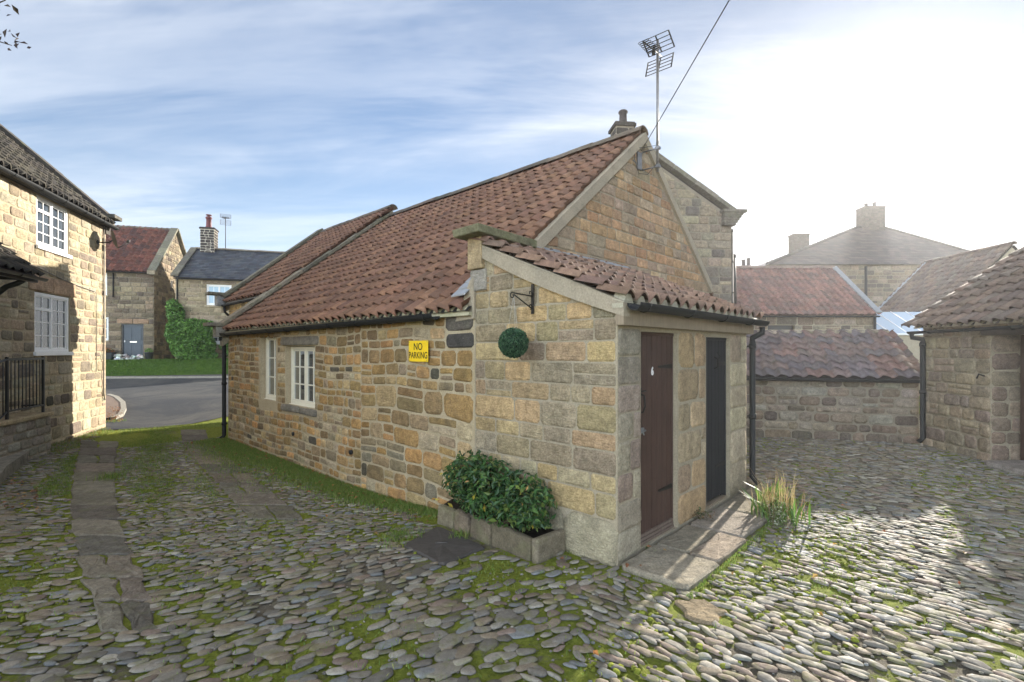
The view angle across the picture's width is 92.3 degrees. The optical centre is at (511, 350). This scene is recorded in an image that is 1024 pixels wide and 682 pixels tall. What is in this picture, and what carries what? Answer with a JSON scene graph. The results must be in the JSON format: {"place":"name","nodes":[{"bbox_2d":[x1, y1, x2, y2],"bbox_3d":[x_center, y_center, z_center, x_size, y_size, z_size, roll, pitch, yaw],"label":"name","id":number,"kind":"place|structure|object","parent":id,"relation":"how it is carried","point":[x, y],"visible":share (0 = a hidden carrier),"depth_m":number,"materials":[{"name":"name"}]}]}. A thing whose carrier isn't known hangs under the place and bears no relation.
{"place":"outdoors","nodes":[
{"label":"outdoors","id":0,"kind":"place"},
{"bbox_2d":[0,0,30,50],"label":"tree branch","id":1,"kind":"object","parent":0,"point":[15,9],"visible":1,"depth_m":3.13,"materials":[{"name":"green plant"}]},
{"bbox_2d":[69,441,157,633],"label":"path","id":2,"kind":"structure","parent":0,"point":[97,528],"depth_m":4.66,"materials":[{"name":"grey stone"}]},
{"bbox_2d":[106,395,120,417],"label":"pavement","id":3,"kind":"structure","parent":0,"point":[112,402],"depth_m":15.22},
{"bbox_2d":[102,378,227,429],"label":"road","id":4,"kind":"structure","parent":0,"point":[155,402],"depth_m":16.70,"materials":[{"name":"grey asphalt"}]},
{"bbox_2d":[106,357,227,375],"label":"lawn","id":5,"kind":"structure","parent":0,"point":[148,365],"depth_m":26.00,"materials":[{"name":"green plant"}]},
{"bbox_2d":[164,298,218,358],"bbox_3d":[-18.092,-1.092,27.778,2.748,3.699,1.327,0,0,-16],"label":"climbing bush","id":6,"kind":"object","parent":5,"relation":"on","point":[183,337],"visible":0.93,"depth_m":27.41,"materials":[{"name":"green plant"}]},
{"bbox_2d":[149,374,227,375],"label":"pavement","id":7,"kind":"structure","parent":0,"point":[191,375],"depth_m":24.62,"materials":[{"name":"grey concrete"}]},
{"bbox_2d":[181,429,302,520],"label":"path","id":8,"kind":"structure","parent":0,"point":[279,509],"depth_m":6.66,"materials":[{"name":"grey stone"}]},
{"bbox_2d":[0,374,1023,681],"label":"ground","id":9,"kind":"structure","parent":0,"point":[544,656],"depth_m":3.45,"materials":[{"name":"grey stone"}]},
{"bbox_2d":[0,450,27,487],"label":"kerb","id":10,"kind":"structure","parent":9,"relation":"on","point":[10,464],"depth_m":7.59,"materials":[{"name":"grey stone"}]},
{"bbox_2d":[0,412,53,459],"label":"wall","id":11,"kind":"structure","parent":9,"relation":"on","point":[30,432],"depth_m":8.41,"materials":[{"name":"stone"}]},
{"bbox_2d":[0,356,44,419],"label":"iron railing","id":12,"kind":"object","parent":11,"relation":"on","point":[41,359],"visible":0.96,"depth_m":8.41,"materials":[{"name":"black metal"}]},
{"bbox_2d":[0,124,121,444],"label":"stone house","id":13,"kind":"structure","parent":9,"relation":"on","point":[55,224],"depth_m":10.07,"materials":[{"name":"stone"}]},
{"bbox_2d":[0,242,47,294],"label":"porch canopy","id":14,"kind":"object","parent":13,"relation":"attached to","point":[14,266],"visible":1,"depth_m":7.84,"materials":[{"name":"black paint"}]},
{"bbox_2d":[33,292,73,355],"bbox_3d":[-9.199,-0.503,9.849,0.130,1.215,1.320,0,0,-18],"label":"window","id":15,"kind":"structure","parent":13,"relation":"in","point":[51,311],"depth_m":9.82,"materials":[{"name":"white paint"}]},
{"bbox_2d":[35,195,72,258],"bbox_3d":[-9.202,-2.447,9.859,0.130,1.025,1.220,0,0,-18],"label":"window","id":16,"kind":"structure","parent":13,"relation":"in","point":[51,219],"depth_m":9.83,"materials":[{"name":"white paint"}]},
{"bbox_2d":[96,230,129,248],"bbox_3d":[-9.511,-2.652,11.751,0.554,0.439,0.362,0,0,-8],"label":"satellite dish","id":17,"kind":"object","parent":13,"relation":"attached to","point":[113,237],"visible":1,"depth_m":11.66,"materials":[{"name":"metal"}]},
{"bbox_2d":[106,348,115,359],"bbox_3d":[-23.223,0.174,27.908,1.164,0.721,0.500,0,0,-16],"label":"flower planter","id":18,"kind":"object","parent":9,"relation":"on","point":[109,355],"visible":0.34,"depth_m":27.86,"materials":[{"name":"grey"}]},
{"bbox_2d":[106,394,126,419],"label":"kerb","id":19,"kind":"structure","parent":9,"relation":"on","point":[123,409],"depth_m":14.68,"materials":[{"name":"stone"}]},
{"bbox_2d":[113,354,143,359],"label":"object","id":20,"kind":"object","parent":9,"relation":"on","point":[122,357],"visible":0.91,"depth_m":28.02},
{"bbox_2d":[106,225,186,358],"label":"stone house","id":21,"kind":"structure","parent":9,"relation":"on","point":[142,264],"depth_m":28.96,"materials":[{"name":"stone"}]},
{"bbox_2d":[106,317,108,341],"bbox_3d":[-24.063,-1.208,28.175,1.750,1.425,0.180,0,0,-16],"label":"window","id":22,"kind":"structure","parent":21,"relation":"in","point":[107,340],"depth_m":28.41,"materials":[{"name":"white paint"}]},
{"bbox_2d":[122,324,143,358],"bbox_3d":[-22.153,-0.510,28.781,1.100,2.080,0.110,0,0,-16],"label":"door","id":23,"kind":"structure","parent":21,"relation":"in","point":[132,334],"depth_m":28.77,"materials":[{"name":"blue paint"}]},
{"bbox_2d":[144,348,153,358],"bbox_3d":[-21.084,0.198,28.588,0.480,0.669,0.480,0,0,-16],"label":"flower pot","id":24,"kind":"object","parent":9,"relation":"on","point":[149,355],"visible":0.97,"depth_m":28.46,"materials":[{"name":"grey ceramic"}]},
{"bbox_2d":[106,376,227,378],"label":"kerb","id":25,"kind":"structure","parent":9,"relation":"on","point":[115,377],"depth_m":24.15,"materials":[{"name":"concrete"}]},
{"bbox_2d":[219,343,227,356],"bbox_3d":[-15.782,0.031,28.560,2.261,1.104,0.765,0,0,-16],"label":"bush","id":26,"kind":"object","parent":9,"relation":"on","point":[220,347],"visible":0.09,"depth_m":28.21,"materials":[{"name":"green plant"}]},
{"bbox_2d":[170,214,285,358],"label":"stone house","id":27,"kind":"structure","parent":9,"relation":"on","point":[207,265],"depth_m":28.95,"materials":[{"name":"stone"}]},
{"bbox_2d":[207,284,230,304],"bbox_3d":[-17.059,-3.220,28.693,1.300,1.200,0.062,0,0,-16],"label":"window","id":28,"kind":"structure","parent":27,"relation":"in","point":[210,287],"depth_m":28.61,"materials":[{"name":"white paint"}]},
{"bbox_2d":[220,214,230,247],"bbox_3d":[-18.269,-7.574,31.392,0.614,2.408,0.889,0,0,-30],"label":"tv aerial","id":29,"kind":"object","parent":27,"relation":"attached to","point":[225,226],"visible":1,"depth_m":31.55,"materials":[{"name":"metal"}]},
{"bbox_2d":[205,204,397,315],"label":"stone cottage","id":30,"kind":"structure","parent":9,"relation":"on","point":[309,249],"depth_m":12.68,"materials":[{"name":"tile"}]},
{"bbox_2d":[203,125,712,509],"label":"stone cottage","id":31,"kind":"structure","parent":9,"relation":"on","point":[326,376],"depth_m":7.19,"materials":[{"name":"stone"}]},
{"bbox_2d":[264,337,275,400],"bbox_3d":[-4.333,0.353,8.960,0.810,1.225,0.090,0,0,44],"label":"window","id":32,"kind":"structure","parent":31,"relation":"in","point":[270,342],"depth_m":9.09,"materials":[{"name":"beige paint"}]},
{"bbox_2d":[289,346,314,407],"bbox_3d":[-3.366,0.457,8.037,1.205,1.035,0.090,0,0,44],"label":"window","id":33,"kind":"structure","parent":31,"relation":"in","point":[302,358],"depth_m":8.14,"materials":[{"name":"beige paint"}]},
{"bbox_2d":[409,340,427,361],"bbox_3d":[-1.074,0.010,5.636,0.370,0.240,0.012,0,0,44],"label":"warning sign","id":34,"kind":"object","parent":31,"relation":"attached to","point":[418,351],"visible":1,"depth_m":5.62,"materials":[{"name":"yellow plastic"}]},
{"bbox_2d":[633,30,674,174],"bbox_3d":[2.055,-3.644,7.251,0.460,2.056,0.635,0,0,44],"label":"tv aerial","id":35,"kind":"object","parent":31,"relation":"attached to","point":[656,47],"visible":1,"depth_m":7.34,"materials":[{"name":"metal"}]},
{"bbox_2d":[641,0,729,150],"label":"overhead cable","id":36,"kind":"object","parent":31,"relation":"attached to","point":[689,68],"visible":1,"depth_m":5.17,"materials":[{"name":"black paint"}]},
{"bbox_2d":[0,406,1011,655],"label":"fallen leaves","id":37,"kind":"object","parent":9,"relation":"on","point":[396,514],"visible":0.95,"depth_m":5.99,"materials":[{"name":"brown plant"}]},
{"bbox_2d":[0,418,1017,681],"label":"grass","id":38,"kind":"structure","parent":9,"relation":"on","point":[262,458],"depth_m":6.67,"materials":[{"name":"green plant"}]},
{"bbox_2d":[0,414,1023,681],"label":"cobbled yard","id":39,"kind":"structure","parent":9,"relation":"on","point":[446,656],"depth_m":3.51,"materials":[{"name":"grey stone"}]},
{"bbox_2d":[404,527,484,565],"bbox_3d":[-0.654,1.758,4.455,0.524,0.074,0.863,0,0,-41],"label":"inspection cover","id":40,"kind":"object","parent":39,"relation":"on","point":[440,546],"visible":0.91,"depth_m":4.35,"materials":[{"name":"grey metal"}]},
{"bbox_2d":[0,444,955,676],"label":"moss","id":41,"kind":"object","parent":39,"relation":"on","point":[637,671],"visible":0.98,"depth_m":3.65,"materials":[{"name":"green plant"}]},
{"bbox_2d":[437,499,564,563],"bbox_3d":[-0.216,1.710,4.591,1.519,0.380,0.379,0,0,44],"label":"stone trough","id":42,"kind":"object","parent":39,"relation":"on","point":[541,545],"visible":0.48,"depth_m":4.26,"materials":[{"name":"stone"}]},
{"bbox_2d":[431,449,557,532],"bbox_3d":[-0.202,1.254,4.544,1.420,0.626,0.530,0,0,44],"label":"laurel shrub","id":43,"kind":"object","parent":42,"relation":"on","point":[512,506],"visible":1,"depth_m":4.36,"materials":[{"name":"green plant"}]},
{"bbox_2d":[764,498,792,529],"bbox_3d":[2.550,1.609,4.691,0.263,0.370,0.302,0,0,0],"label":"seeding weed","id":44,"kind":"object","parent":39,"relation":"on","point":[774,517],"visible":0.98,"depth_m":4.71,"materials":[{"name":"green plant"}]},
{"bbox_2d":[451,223,769,566],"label":"stone outhouse","id":45,"kind":"structure","parent":9,"relation":"on","point":[610,406],"depth_m":4.49,"materials":[{"name":"stone"}]},
{"bbox_2d":[510,284,533,313],"bbox_3d":[0.087,-0.465,4.357,0.028,0.270,0.298,0,0,44],"label":"hanging bracket","id":46,"kind":"object","parent":45,"relation":"attached to","point":[532,299],"visible":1,"depth_m":4.45,"materials":[{"name":"metal"}]},
{"bbox_2d":[498,301,528,358],"bbox_3d":[0.012,-0.203,4.281,0.276,0.555,0.278,0,0,44],"label":"topiary ball","id":47,"kind":"object","parent":46,"relation":"hanging from","point":[513,342],"visible":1,"depth_m":4.20,"materials":[{"name":"green plant"}]},
{"bbox_2d":[641,332,673,545],"bbox_3d":[1.270,0.755,4.418,0.110,1.830,0.715,0,0,44],"label":"door","id":48,"kind":"structure","parent":45,"relation":"in","point":[656,348],"depth_m":4.46,"materials":[{"name":"wood"}]},
{"bbox_2d":[706,337,726,507],"bbox_3d":[2.206,0.780,5.402,0.102,1.840,0.660,0,0,44],"label":"door","id":49,"kind":"structure","parent":45,"relation":"in","point":[715,347],"depth_m":5.44,"materials":[{"name":"wood"}]},
{"bbox_2d":[608,109,746,302],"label":"stone house","id":50,"kind":"structure","parent":9,"relation":"on","point":[711,217],"depth_m":13.40,"materials":[{"name":"stone"}]},
{"bbox_2d":[741,258,752,265],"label":"stone house","id":51,"kind":"structure","parent":9,"relation":"on","point":[744,260],"depth_m":36.88,"materials":[{"name":"stone"}]},
{"bbox_2d":[741,466,811,525],"bbox_3d":[2.608,1.434,4.896,0.809,0.532,0.685,0,0,0],"label":"weed clump","id":52,"kind":"object","parent":9,"relation":"on","point":[771,503],"visible":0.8,"depth_m":4.90,"materials":[{"name":"green plant"}]},
{"bbox_2d":[736,266,882,330],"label":"pantiled barn","id":53,"kind":"structure","parent":9,"relation":"on","point":[808,297],"depth_m":18.61,"materials":[{"name":"tile"}]},
{"bbox_2d":[746,329,919,443],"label":"outbuilding","id":54,"kind":"structure","parent":9,"relation":"on","point":[853,384],"depth_m":9.54,"materials":[{"name":"stone"}]},
{"bbox_2d":[757,202,969,306],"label":"hipped house","id":55,"kind":"structure","parent":9,"relation":"on","point":[874,259],"depth_m":39.90,"materials":[{"name":"stone"}]},
{"bbox_2d":[876,311,922,395],"bbox_3d":[15.399,0.207,19.125,3.802,3.587,1.769,0,0,0],"label":"conservatory","id":56,"kind":"object","parent":9,"relation":"on","point":[890,321],"visible":0.17,"depth_m":18.85,"materials":[{"name":"glass"}]},
{"bbox_2d":[878,241,1017,311],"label":"pantiled barn","id":57,"kind":"structure","parent":9,"relation":"on","point":[924,285],"depth_m":21.31,"materials":[{"name":"tile"}]},
{"bbox_2d":[901,247,1023,459],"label":"stone shed","id":58,"kind":"structure","parent":9,"relation":"on","point":[971,345],"depth_m":7.91,"materials":[{"name":"stone"}]},
{"bbox_2d":[1020,335,1023,459],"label":"door","id":59,"kind":"structure","parent":58,"relation":"in","point":[1021,336],"depth_m":7.39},
{"bbox_2d":[0,0,1023,265],"label":"sky","id":60,"kind":"structure","parent":0,"point":[289,120],"materials":[{"name":"blue"}]},
{"bbox_2d":[675,599,728,624],"bbox_3d":[1.252,1.707,3.217,0.308,0.034,0.322,0,0,0],"label":"flat stone","id":61,"kind":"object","parent":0,"point":[704,611],"depth_m":3.20,"materials":[{"name":"beige stone"}]},
{"bbox_2d":[622,486,790,590],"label":"pavement","id":62,"kind":"structure","parent":0,"point":[697,552],"depth_m":4.18,"materials":[{"name":"grey stone"}]},
{"bbox_2d":[692,505,714,520],"bbox_3d":[1.836,1.638,4.880,0.318,0.172,0.238,0,0,0],"label":"weed","id":63,"kind":"object","parent":62,"relation":"on","point":[700,515],"visible":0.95,"depth_m":4.85,"materials":[{"name":"green plant"}]},
{"bbox_2d":[751,479,791,503],"bbox_3d":[2.740,1.551,5.246,0.481,0.298,0.501,0,0,19],"label":"weed clump","id":64,"kind":"object","parent":62,"relation":"on","point":[769,490],"visible":0.25,"depth_m":5.24,"materials":[{"name":"green plant"}]},
{"bbox_2d":[733,254,736,303],"bbox_3d":[7.183,-1.810,16.000,0.246,2.621,0.220,0,0,0],"label":"flue pipe","id":65,"kind":"object","parent":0,"point":[734,283],"visible":0.37,"depth_m":15.92,"materials":[{"name":"metal"}]},
{"bbox_2d":[984,460,1023,474],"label":"pavement","id":66,"kind":"structure","parent":0,"point":[1015,466],"depth_m":7.08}
]}

